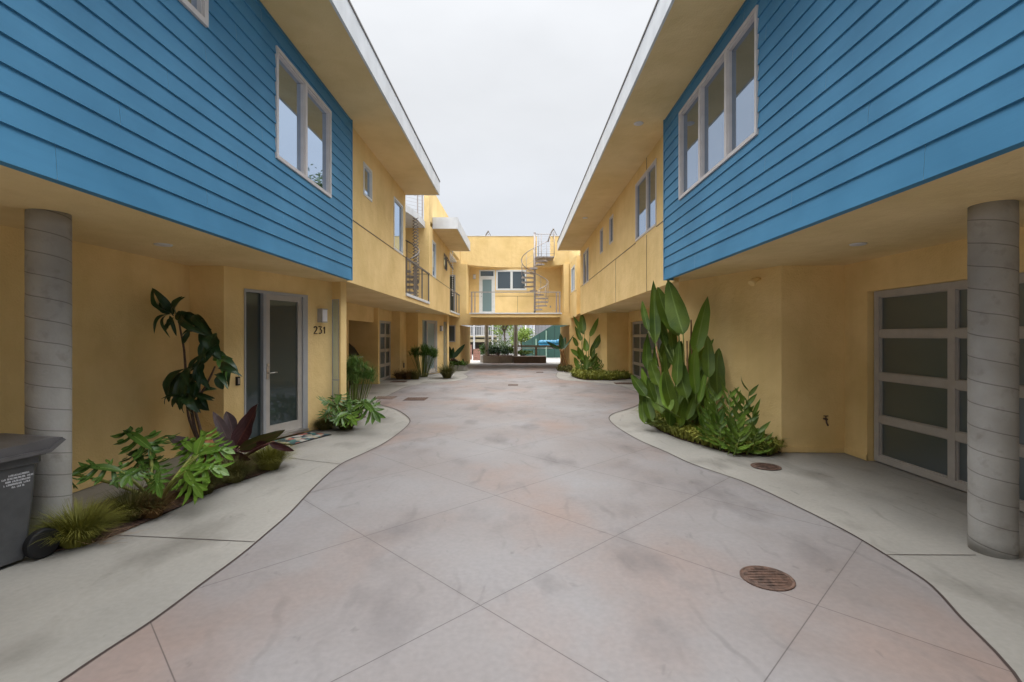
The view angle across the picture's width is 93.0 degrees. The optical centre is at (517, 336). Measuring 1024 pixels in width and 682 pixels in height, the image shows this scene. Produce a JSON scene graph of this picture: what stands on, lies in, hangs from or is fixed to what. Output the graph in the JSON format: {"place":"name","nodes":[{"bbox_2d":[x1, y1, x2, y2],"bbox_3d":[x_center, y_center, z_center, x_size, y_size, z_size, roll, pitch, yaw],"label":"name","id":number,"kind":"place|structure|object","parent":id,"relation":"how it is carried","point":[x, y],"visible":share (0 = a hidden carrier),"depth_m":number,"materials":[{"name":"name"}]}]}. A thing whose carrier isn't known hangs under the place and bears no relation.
{"place":"outdoors","nodes":[
{"label":"outdoors","id":0,"kind":"place"},
{"bbox_2d":[349,343,362,387],"bbox_3d":[-5.325,0.795,14.850,0.950,1.490,0.800,0,0,0],"label":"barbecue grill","id":1,"kind":"object","parent":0,"point":[352,350],"visible":0.19,"depth_m":14.85,"materials":[{"name":"metal"}]},
{"bbox_2d":[405,218,419,296],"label":"spiral staircase","id":2,"kind":"structure","parent":0,"point":[415,255],"depth_m":13.80,"materials":[{"name":"metal"}]},
{"bbox_2d":[470,345,471,359],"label":"brick pier","id":3,"kind":"structure","parent":0,"point":[470,352],"depth_m":33.00,"materials":[{"name":"brick"}]},
{"bbox_2d":[473,349,479,359],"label":"brick pier","id":4,"kind":"structure","parent":0,"point":[476,354],"depth_m":32.00,"materials":[{"name":"red brick"}]},
{"bbox_2d":[462,325,528,354],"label":"house","id":5,"kind":"structure","parent":0,"point":[477,335],"depth_m":41.90,"materials":[{"name":"white paint"}]},
{"bbox_2d":[471,325,496,334],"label":"window","id":6,"kind":"structure","parent":5,"relation":"in","point":[478,328],"depth_m":41.90,"materials":[{"name":"clear glass"}]},
{"bbox_2d":[0,363,1023,681],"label":"path","id":7,"kind":"structure","parent":0,"point":[64,613],"depth_m":3.67,"materials":[{"name":"grey concrete"}]},
{"bbox_2d":[0,433,65,566],"bbox_3d":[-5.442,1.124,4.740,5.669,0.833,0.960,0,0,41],"label":"trash bin","id":8,"kind":"object","parent":7,"relation":"on","point":[20,456],"visible":1,"depth_m":3.29,"materials":[{"name":"plastic"}]},
{"bbox_2d":[24,208,71,534],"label":"concrete column","id":9,"kind":"structure","parent":7,"relation":"on","point":[48,322],"depth_m":3.64,"materials":[{"name":"grey concrete"}]},
{"bbox_2d":[54,452,270,551],"bbox_3d":[-3.347,1.536,4.991,1.020,0.011,3.093,0,0,0],"label":"flower bed","id":10,"kind":"object","parent":7,"relation":"on","point":[190,499],"visible":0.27,"depth_m":4.41,"materials":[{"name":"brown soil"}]},
{"bbox_2d":[26,492,139,548],"bbox_3d":[-3.282,1.368,3.617,0.742,0.344,0.763,0,0,0],"label":"grass tuft","id":11,"kind":"object","parent":10,"relation":"on","point":[75,526],"visible":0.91,"depth_m":3.58,"materials":[{"name":"green plant"}]},
{"bbox_2d":[78,525,142,544],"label":"dry grass","id":12,"kind":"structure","parent":10,"relation":"on","point":[109,535],"depth_m":3.65,"materials":[{"name":"plant"}]},
{"bbox_2d":[97,480,172,522],"bbox_3d":[-3.259,1.384,4.107,0.688,0.312,0.669,0,0,0],"label":"grass tuft","id":13,"kind":"object","parent":10,"relation":"on","point":[126,496],"visible":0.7,"depth_m":4.05,"materials":[{"name":"green plant"}]},
{"bbox_2d":[127,485,181,518],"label":"grass tuft","id":14,"kind":"object","parent":10,"relation":"on","point":[150,513],"visible":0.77,"depth_m":4.12,"materials":[{"name":"green plant"}]},
{"bbox_2d":[72,426,237,505],"bbox_3d":[-3.311,1.209,4.511,1.518,0.670,1.045,0,0,0],"label":"split leaf plant","id":15,"kind":"object","parent":10,"relation":"on","point":[197,448],"visible":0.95,"depth_m":4.40,"materials":[{"name":"green plant"}]},
{"bbox_2d":[166,459,237,495],"bbox_3d":[-3.130,1.383,4.784,0.710,0.315,0.706,0,0,0],"label":"grass tuft","id":16,"kind":"object","parent":10,"relation":"on","point":[214,481],"visible":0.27,"depth_m":4.76,"materials":[{"name":"green plant"}]},
{"bbox_2d":[201,440,221,463],"bbox_3d":[-3.720,1.411,5.900,0.336,0.255,0.336,0,0,0],"label":"plant pot","id":17,"kind":"object","parent":10,"relation":"on","point":[209,441],"visible":0.06,"depth_m":5.85,"materials":[{"name":"ceramic"}]},
{"bbox_2d":[151,288,241,442],"bbox_3d":[-3.772,0.382,5.765,1.432,1.924,0.513,0,0,20],"label":"corn plant","id":18,"kind":"object","parent":17,"relation":"in","point":[183,387],"visible":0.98,"depth_m":5.72,"materials":[{"name":"green plant"}]},
{"bbox_2d":[168,403,293,463],"bbox_3d":[-3.105,1.153,5.510,1.516,0.799,0.523,0,0,11],"label":"red banana plant","id":19,"kind":"object","parent":10,"relation":"on","point":[233,431],"visible":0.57,"depth_m":5.51,"materials":[{"name":"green plant"}]},
{"bbox_2d":[209,450,264,482],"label":"grass tuft","id":20,"kind":"object","parent":10,"relation":"on","point":[242,467],"visible":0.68,"depth_m":5.16,"materials":[{"name":"green plant"}]},
{"bbox_2d":[245,438,302,470],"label":"grass tuft","id":21,"kind":"object","parent":10,"relation":"on","point":[271,459],"visible":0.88,"depth_m":5.58,"materials":[{"name":"green plant"}]},
{"bbox_2d":[272,432,331,444],"bbox_3d":[-3.284,1.537,7.356,0.450,0.014,0.800,0,0,20],"label":"door mat","id":22,"kind":"object","parent":7,"relation":"on","point":[301,438],"depth_m":7.30,"materials":[{"name":"fabric"}]},
{"bbox_2d":[309,414,335,429],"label":"grass tuft","id":23,"kind":"object","parent":7,"relation":"on","point":[322,424],"visible":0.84,"depth_m":8.02,"materials":[{"name":"green plant"}]},
{"bbox_2d":[328,416,364,429],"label":"grass tuft","id":24,"kind":"object","parent":7,"relation":"on","point":[348,427],"visible":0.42,"depth_m":8.03,"materials":[{"name":"green plant"}]},
{"bbox_2d":[316,392,385,427],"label":"split leaf plant","id":25,"kind":"object","parent":7,"relation":"on","point":[349,415],"visible":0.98,"depth_m":7.83,"materials":[{"name":"green plant"}]},
{"bbox_2d":[346,353,380,417],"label":"papyrus plant","id":26,"kind":"object","parent":7,"relation":"on","point":[355,371],"visible":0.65,"depth_m":9.14,"materials":[{"name":"green plant"}]},
{"bbox_2d":[375,396,396,398],"bbox_3d":[-3.356,1.534,12.279,0.500,0.014,0.500,0,0,0],"label":"drain cover","id":27,"kind":"object","parent":7,"relation":"on","point":[384,397],"visible":0.92,"depth_m":12.27,"materials":[{"name":"brown metal"}]},
{"bbox_2d":[392,369,406,379],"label":"grass tuft","id":28,"kind":"object","parent":7,"relation":"on","point":[398,375],"visible":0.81,"depth_m":17.50,"materials":[{"name":"green plant"}]},
{"bbox_2d":[401,369,415,379],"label":"grass tuft","id":29,"kind":"object","parent":7,"relation":"on","point":[407,376],"visible":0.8,"depth_m":17.50,"materials":[{"name":"green plant"}]},
{"bbox_2d":[408,368,424,378],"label":"grass tuft","id":30,"kind":"object","parent":7,"relation":"on","point":[414,375],"visible":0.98,"depth_m":17.49,"materials":[{"name":"green plant"}]},
{"bbox_2d":[409,343,439,376],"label":"papyrus plant","id":31,"kind":"object","parent":7,"relation":"on","point":[426,351],"visible":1,"depth_m":18.39,"materials":[{"name":"green plant"}]},
{"bbox_2d":[434,361,457,377],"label":"grass tuft","id":32,"kind":"object","parent":7,"relation":"on","point":[447,371],"visible":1,"depth_m":17.96,"materials":[{"name":"green plant"}]},
{"bbox_2d":[449,365,467,370],"bbox_3d":[-2.750,1.408,22.200,0.900,0.266,0.600,0,0,0],"label":"planter box","id":33,"kind":"object","parent":7,"relation":"on","point":[462,368],"visible":0.48,"depth_m":21.90,"materials":[{"name":"grey concrete"}]},
{"bbox_2d":[449,344,464,362],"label":"red banana plant","id":34,"kind":"object","parent":33,"relation":"in","point":[453,354],"visible":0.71,"depth_m":22.14,"materials":[{"name":"green plant"}]},
{"bbox_2d":[449,359,468,367],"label":"planter foliage","id":35,"kind":"object","parent":33,"relation":"in","point":[464,363],"visible":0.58,"depth_m":21.97,"materials":[{"name":"green plant"}]},
{"bbox_2d":[449,235,579,368],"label":"bridge building","id":36,"kind":"structure","parent":7,"relation":"on","point":[493,263],"depth_m":24.45,"materials":[{"name":"yellow paint"}]},
{"bbox_2d":[449,325,454,341],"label":"window","id":37,"kind":"structure","parent":36,"relation":"in","point":[451,327],"depth_m":23.19,"materials":[{"name":"glass"}]},
{"bbox_2d":[450,275,454,311],"bbox_3d":[-3.200,-2.030,23.183,0.440,1.840,0.030,0,0,0],"label":"balcony door","id":38,"kind":"structure","parent":36,"relation":"in","point":[453,288],"depth_m":23.19,"materials":[{"name":"glass"}]},
{"bbox_2d":[481,278,493,312],"bbox_3d":[-1.560,-2.057,24.600,0.650,1.875,0.100,0,0,0],"label":"balcony door","id":39,"kind":"structure","parent":36,"relation":"in","point":[487,284],"depth_m":24.63,"materials":[{"name":"teal glass"}]},
{"bbox_2d":[496,270,526,289],"bbox_3d":[-0.333,-2.865,24.617,1.555,1.030,0.057,0,0,0],"label":"window","id":40,"kind":"structure","parent":36,"relation":"in","point":[505,279],"depth_m":24.63,"materials":[{"name":"clear glass"}]},
{"bbox_2d":[471,292,560,312],"bbox_3d":[-0.100,-1.595,22.420,4.150,0.970,0.050,0,0,0],"label":"railing","id":41,"kind":"object","parent":36,"relation":"on","point":[511,292],"visible":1,"depth_m":22.41,"materials":[{"name":"metal"}]},
{"bbox_2d":[123,458,938,554],"bbox_3d":[-2.605,1.543,6.871,4.957,0.001,12.628,0,0,-38],"label":"path joint","id":42,"kind":"object","parent":7,"relation":"on","point":[336,463],"visible":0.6,"depth_m":3.68,"materials":[{"name":"grey concrete"}]},
{"bbox_2d":[546,334,572,365],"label":"plant","id":43,"kind":"object","parent":7,"relation":"on","point":[562,344],"visible":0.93,"depth_m":22.03,"materials":[{"name":"green plant"}]},
{"bbox_2d":[556,364,572,371],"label":"ground cover","id":44,"kind":"object","parent":7,"relation":"on","point":[566,368],"visible":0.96,"depth_m":21.51,"materials":[{"name":"green plant"}]},
{"bbox_2d":[571,367,634,379],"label":"ground cover","id":45,"kind":"object","parent":7,"relation":"on","point":[582,373],"visible":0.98,"depth_m":17.75,"materials":[{"name":"green plant"}]},
{"bbox_2d":[571,315,600,369],"bbox_3d":[2.739,0.292,19.844,0.816,2.518,1.117,0,0,-40],"label":"bird of paradise plant","id":46,"kind":"object","parent":45,"relation":"on","point":[580,328],"visible":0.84,"depth_m":19.84,"materials":[{"name":"green plant"}]},
{"bbox_2d":[575,351,603,370],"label":"ginger plant","id":47,"kind":"object","parent":45,"relation":"on","point":[595,359],"visible":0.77,"depth_m":19.66,"materials":[{"name":"green plant"}]},
{"bbox_2d":[613,382,631,383],"bbox_3d":[3.505,1.534,16.046,0.600,0.014,0.500,0,0,0],"label":"drain cover","id":48,"kind":"object","parent":7,"relation":"on","point":[622,382],"visible":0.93,"depth_m":16.21,"materials":[{"name":"metal"}]},
{"bbox_2d":[633,408,786,455],"bbox_3d":[2.734,1.411,7.742,1.185,0.258,3.586,0,0,-14],"label":"ground cover","id":49,"kind":"object","parent":7,"relation":"on","point":[691,432],"visible":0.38,"depth_m":7.05,"materials":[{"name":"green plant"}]},
{"bbox_2d":[631,280,725,427],"bbox_3d":[2.542,0.303,7.726,1.360,2.494,1.369,0,0,0],"label":"bird of paradise plant","id":50,"kind":"object","parent":49,"relation":"on","point":[682,399],"visible":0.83,"depth_m":7.55,"materials":[{"name":"green plant"}]},
{"bbox_2d":[694,378,772,455],"bbox_3d":[2.823,1.024,6.467,0.678,1.021,1.008,0,0,-42],"label":"ginger plant","id":51,"kind":"object","parent":49,"relation":"on","point":[735,432],"visible":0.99,"depth_m":6.50,"materials":[{"name":"green plant"}]},
{"bbox_2d":[750,462,781,470],"bbox_3d":[2.942,1.535,5.763,0.330,0.014,0.330,0,0,0],"label":"manhole cover","id":52,"kind":"object","parent":7,"relation":"on","point":[765,466],"visible":1,"depth_m":5.72,"materials":[{"name":"metal"}]},
{"bbox_2d":[967,200,1019,559],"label":"concrete column","id":53,"kind":"structure","parent":7,"relation":"on","point":[993,349],"depth_m":3.40,"materials":[{"name":"grey concrete"}]},
{"bbox_2d":[470,355,559,362],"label":"ground","id":54,"kind":"structure","parent":0,"point":[552,360],"depth_m":31.69,"materials":[{"name":"grey concrete"}]},
{"bbox_2d":[0,0,469,492],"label":"apartment building","id":55,"kind":"structure","parent":54,"relation":"on","point":[243,178],"depth_m":5.31,"materials":[{"name":"yellow paint"}]},
{"bbox_2d":[178,0,208,27],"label":"window","id":56,"kind":"structure","parent":55,"relation":"in","point":[199,8],"depth_m":4.11,"materials":[{"name":"metal"}]},
{"bbox_2d":[266,294,301,432],"bbox_3d":[-3.590,0.415,7.481,0.110,2.100,0.715,0,0,20],"label":"entry door","id":57,"kind":"structure","parent":55,"relation":"in","point":[283,313],"depth_m":7.50,"materials":[{"name":"glass"}]},
{"bbox_2d":[275,45,331,197],"bbox_3d":[-2.697,-2.600,6.155,0.075,1.240,1.570,0,0,0],"label":"window","id":58,"kind":"structure","parent":55,"relation":"in","point":[303,126],"depth_m":6.08,"materials":[{"name":"glass"}]},
{"bbox_2d":[317,309,327,322],"bbox_3d":[-3.281,-0.355,8.164,0.100,0.230,0.130,0,0,20],"label":"wall lamp","id":59,"kind":"object","parent":55,"relation":"attached to","point":[321,315],"visible":1,"depth_m":8.12,"materials":[{"name":"metal"}]},
{"bbox_2d":[332,299,338,425],"bbox_3d":[-3.158,0.446,8.428,0.144,2.188,0.016,0,0,20],"label":"narrow window","id":60,"kind":"structure","parent":55,"relation":"in","point":[335,302],"depth_m":8.43,"materials":[{"name":"glass"}]},
{"bbox_2d":[363,161,371,201],"bbox_3d":[-2.777,-2.835,8.925,0.057,0.590,0.510,0,0,0],"label":"window","id":61,"kind":"structure","parent":55,"relation":"in","point":[367,172],"depth_m":8.96,"materials":[{"name":"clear glass"}]},
{"bbox_2d":[380,321,390,380],"bbox_3d":[-4.770,0.485,17.070,0.060,2.090,2.060,0,0,0],"label":"garage door","id":62,"kind":"structure","parent":55,"relation":"in","point":[385,326],"depth_m":17.41,"materials":[{"name":"glass"}]},
{"bbox_2d":[394,196,402,254],"bbox_3d":[-2.777,-2.540,11.220,0.057,1.180,0.840,0,0,0],"label":"window","id":63,"kind":"structure","parent":55,"relation":"in","point":[398,207],"depth_m":11.35,"materials":[{"name":"clear glass"}]},
{"bbox_2d":[406,195,422,218],"bbox_3d":[-3.912,-4.070,13.954,2.777,1.000,0.054,0,0,-44],"label":"railing","id":64,"kind":"object","parent":55,"relation":"on","point":[418,206],"visible":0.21,"depth_m":14.82,"materials":[{"name":"metal"}]},
{"bbox_2d":[405,257,429,300],"bbox_3d":[-2.760,-1.525,13.530,0.050,0.890,3.130,0,0,0],"label":"railing","id":65,"kind":"object","parent":55,"relation":"on","point":[415,265],"visible":0.86,"depth_m":13.13,"materials":[{"name":"metal"}]},
{"bbox_2d":[427,321,435,371],"bbox_3d":[-3.619,0.415,20.192,0.048,2.100,0.715,0,0,20],"label":"entry door","id":66,"kind":"structure","parent":55,"relation":"in","point":[431,326],"depth_m":20.24,"materials":[{"name":"glass"}]},
{"bbox_2d":[432,240,435,278],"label":"window","id":67,"kind":"structure","parent":55,"relation":"in","point":[433,243],"depth_m":16.06,"materials":[{"name":"clear glass"}]},
{"bbox_2d":[444,322,446,367],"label":"narrow window","id":68,"kind":"structure","parent":55,"relation":"in","point":[445,323],"depth_m":21.12,"materials":[{"name":"glass"}]},
{"bbox_2d":[444,253,453,270],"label":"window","id":69,"kind":"structure","parent":55,"relation":"in","point":[445,256],"depth_m":18.71,"materials":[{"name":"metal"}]},
{"bbox_2d":[452,251,452,295],"bbox_3d":[-2.680,-2.587,19.950,0.052,1.845,0.052,0,0,22],"label":"rain chain","id":70,"kind":"object","parent":55,"relation":"hanging from","point":[452,272],"visible":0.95,"depth_m":19.93,"materials":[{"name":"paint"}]},
{"bbox_2d":[450,288,459,311],"bbox_3d":[-2.760,-1.525,21.300,0.050,0.890,3.130,0,0,0],"label":"railing","id":71,"kind":"object","parent":55,"relation":"on","point":[453,299],"visible":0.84,"depth_m":20.88,"materials":[{"name":"metal"}]},
{"bbox_2d":[479,338,511,354],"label":"shrub","id":72,"kind":"object","parent":54,"relation":"on","point":[503,344],"visible":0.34,"depth_m":36.57,"materials":[{"name":"green plant"}]},
{"bbox_2d":[480,354,513,362],"bbox_3d":[-1.183,1.325,29.304,2.280,0.431,1.854,0,0,24],"label":"planter box","id":73,"kind":"object","parent":54,"relation":"on","point":[490,358],"visible":0.96,"depth_m":28.50,"materials":[{"name":"brown concrete"}]},
{"bbox_2d":[478,343,487,353],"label":"shrub","id":74,"kind":"object","parent":73,"relation":"on","point":[482,348],"visible":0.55,"depth_m":28.83,"materials":[{"name":"green plant"}]},
{"bbox_2d":[485,325,488,355],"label":"concrete column","id":75,"kind":"structure","parent":73,"relation":"on","point":[486,338],"depth_m":28.80,"materials":[{"name":"grey concrete"}]},
{"bbox_2d":[486,345,508,354],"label":"shrub","id":76,"kind":"object","parent":73,"relation":"on","point":[495,350],"visible":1,"depth_m":28.68,"materials":[{"name":"green plant"}]},
{"bbox_2d":[500,345,513,354],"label":"shrub","id":77,"kind":"object","parent":73,"relation":"on","point":[511,350],"visible":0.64,"depth_m":29.28,"materials":[{"name":"green plant"}]},
{"bbox_2d":[489,325,518,354],"bbox_3d":[-1.032,-0.382,38.021,2.659,3.872,2.552,0,0,-37],"label":"tree","id":78,"kind":"object","parent":54,"relation":"on","point":[502,330],"visible":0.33,"depth_m":38.02,"materials":[{"name":"green plant"}]},
{"bbox_2d":[507,325,535,355],"bbox_3d":[0.368,0.215,36.901,2.281,2.684,1.975,0,0,-23],"label":"tree","id":79,"kind":"object","parent":54,"relation":"on","point":[524,334],"visible":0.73,"depth_m":36.71,"materials":[{"name":"green plant"}]},
{"bbox_2d":[514,356,545,362],"bbox_3d":[0.710,1.345,28.925,1.900,0.391,1.150,0,0,0],"label":"planter box","id":80,"kind":"object","parent":54,"relation":"on","point":[529,359],"visible":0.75,"depth_m":28.35,"materials":[{"name":"brown wood"}]},
{"bbox_2d":[514,325,517,355],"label":"concrete column","id":81,"kind":"structure","parent":80,"relation":"on","point":[515,340],"depth_m":28.80,"materials":[{"name":"grey concrete"}]},
{"bbox_2d":[513,350,533,355],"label":"shrub","id":82,"kind":"object","parent":80,"relation":"in","point":[522,352],"visible":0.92,"depth_m":29.20,"materials":[{"name":"green plant"}]},
{"bbox_2d":[511,345,558,355],"bbox_3d":[1.250,0.885,29.600,3.300,0.730,0.160,0,0,0],"label":"guard rail","id":83,"kind":"object","parent":54,"relation":"on","point":[535,346],"visible":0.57,"depth_m":29.55,"materials":[{"name":"wood"}]},
{"bbox_2d":[522,325,566,357],"bbox_3d":[2.750,-0.471,35.980,4.900,4.043,0.200,0,0,0],"label":"teal fence","id":84,"kind":"object","parent":54,"relation":"on","point":[552,332],"visible":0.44,"depth_m":36.00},
{"bbox_2d":[557,0,1023,511],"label":"apartment building","id":85,"kind":"structure","parent":54,"relation":"on","point":[802,185],"depth_m":5.32,"materials":[{"name":"yellow paint"}]},
{"bbox_2d":[571,264,574,292],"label":"window","id":86,"kind":"structure","parent":85,"relation":"in","point":[573,268],"depth_m":22.16,"materials":[{"name":"clear glass"}]},
{"bbox_2d":[583,247,588,284],"bbox_3d":[2.537,-2.585,18.000,0.057,1.230,1.400,0,0,0],"label":"window","id":87,"kind":"structure","parent":85,"relation":"in","point":[586,254],"depth_m":17.87,"materials":[{"name":"glass"}]},
{"bbox_2d":[600,227,602,253],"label":"window","id":88,"kind":"structure","parent":85,"relation":"in","point":[601,231],"depth_m":14.80,"materials":[{"name":"glass"}]},
{"bbox_2d":[609,214,612,244],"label":"window","id":89,"kind":"structure","parent":85,"relation":"in","point":[611,218],"depth_m":13.22,"materials":[{"name":"glass"}]},
{"bbox_2d":[635,158,656,241],"bbox_3d":[2.537,-2.640,9.610,0.057,1.220,1.560,0,0,0],"label":"window","id":90,"kind":"structure","parent":85,"relation":"in","point":[646,186],"depth_m":9.49,"materials":[{"name":"glass"}]},
{"bbox_2d":[633,321,661,378],"bbox_3d":[4.450,0.485,16.560,0.060,2.090,4.320,0,0,0],"label":"garage door","id":91,"kind":"structure","parent":85,"relation":"in","point":[640,332],"depth_m":17.67,"materials":[{"name":"glass"}]},
{"bbox_2d":[678,5,758,199],"bbox_3d":[2.377,-2.625,5.925,0.075,1.270,2.310,0,0,0],"label":"window","id":92,"kind":"structure","parent":85,"relation":"in","point":[719,118],"depth_m":5.69,"materials":[{"name":"glass"}]},
{"bbox_2d":[874,273,1023,511],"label":"garage door","id":93,"kind":"structure","parent":85,"relation":"in","point":[920,332],"depth_m":5.30,"materials":[{"name":"glass"}]},
{"bbox_2d":[350,0,694,337],"label":"sky","id":94,"kind":"structure","parent":0,"point":[510,103],"materials":[{"name":"white"}]},
{"bbox_2d":[521,232,554,312],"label":"spiral staircase","id":95,"kind":"structure","parent":0,"point":[538,258],"depth_m":23.11,"materials":[{"name":"metal"}]},
{"bbox_2d":[62,363,1016,681],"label":"road","id":96,"kind":"structure","parent":0,"point":[486,523],"depth_m":3.07,"materials":[{"name":"grey concrete"}]},
{"bbox_2d":[404,397,428,399],"bbox_3d":[-2.520,1.534,12.017,0.520,0.014,0.550,0,0,0],"label":"drain cover","id":97,"kind":"object","parent":96,"relation":"on","point":[416,398],"visible":1,"depth_m":12.07,"materials":[{"name":"metal"}]},
{"bbox_2d":[58,374,1021,681],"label":"road edge joint","id":98,"kind":"object","parent":96,"relation":"on","point":[628,434],"visible":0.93,"depth_m":3.03,"materials":[{"name":"grey concrete"}]},
{"bbox_2d":[740,565,795,591],"bbox_3d":[1.590,1.535,3.100,0.320,0.014,0.320,0,0,0],"label":"manhole cover","id":99,"kind":"object","parent":96,"relation":"on","point":[767,578],"visible":1,"depth_m":3.07,"materials":[{"name":"metal"}]},
{"bbox_2d":[532,325,551,335],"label":"house","id":100,"kind":"structure","parent":0,"point":[539,329],"depth_m":44.00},
{"bbox_2d":[538,339,558,344],"bbox_3d":[2.270,0.440,34.580,1.660,0.500,0.560,0,0,0],"label":"tarp bundle","id":101,"kind":"object","parent":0,"point":[544,342],"visible":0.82,"depth_m":34.40,"materials":[{"name":"blue plastic"}]}
]}

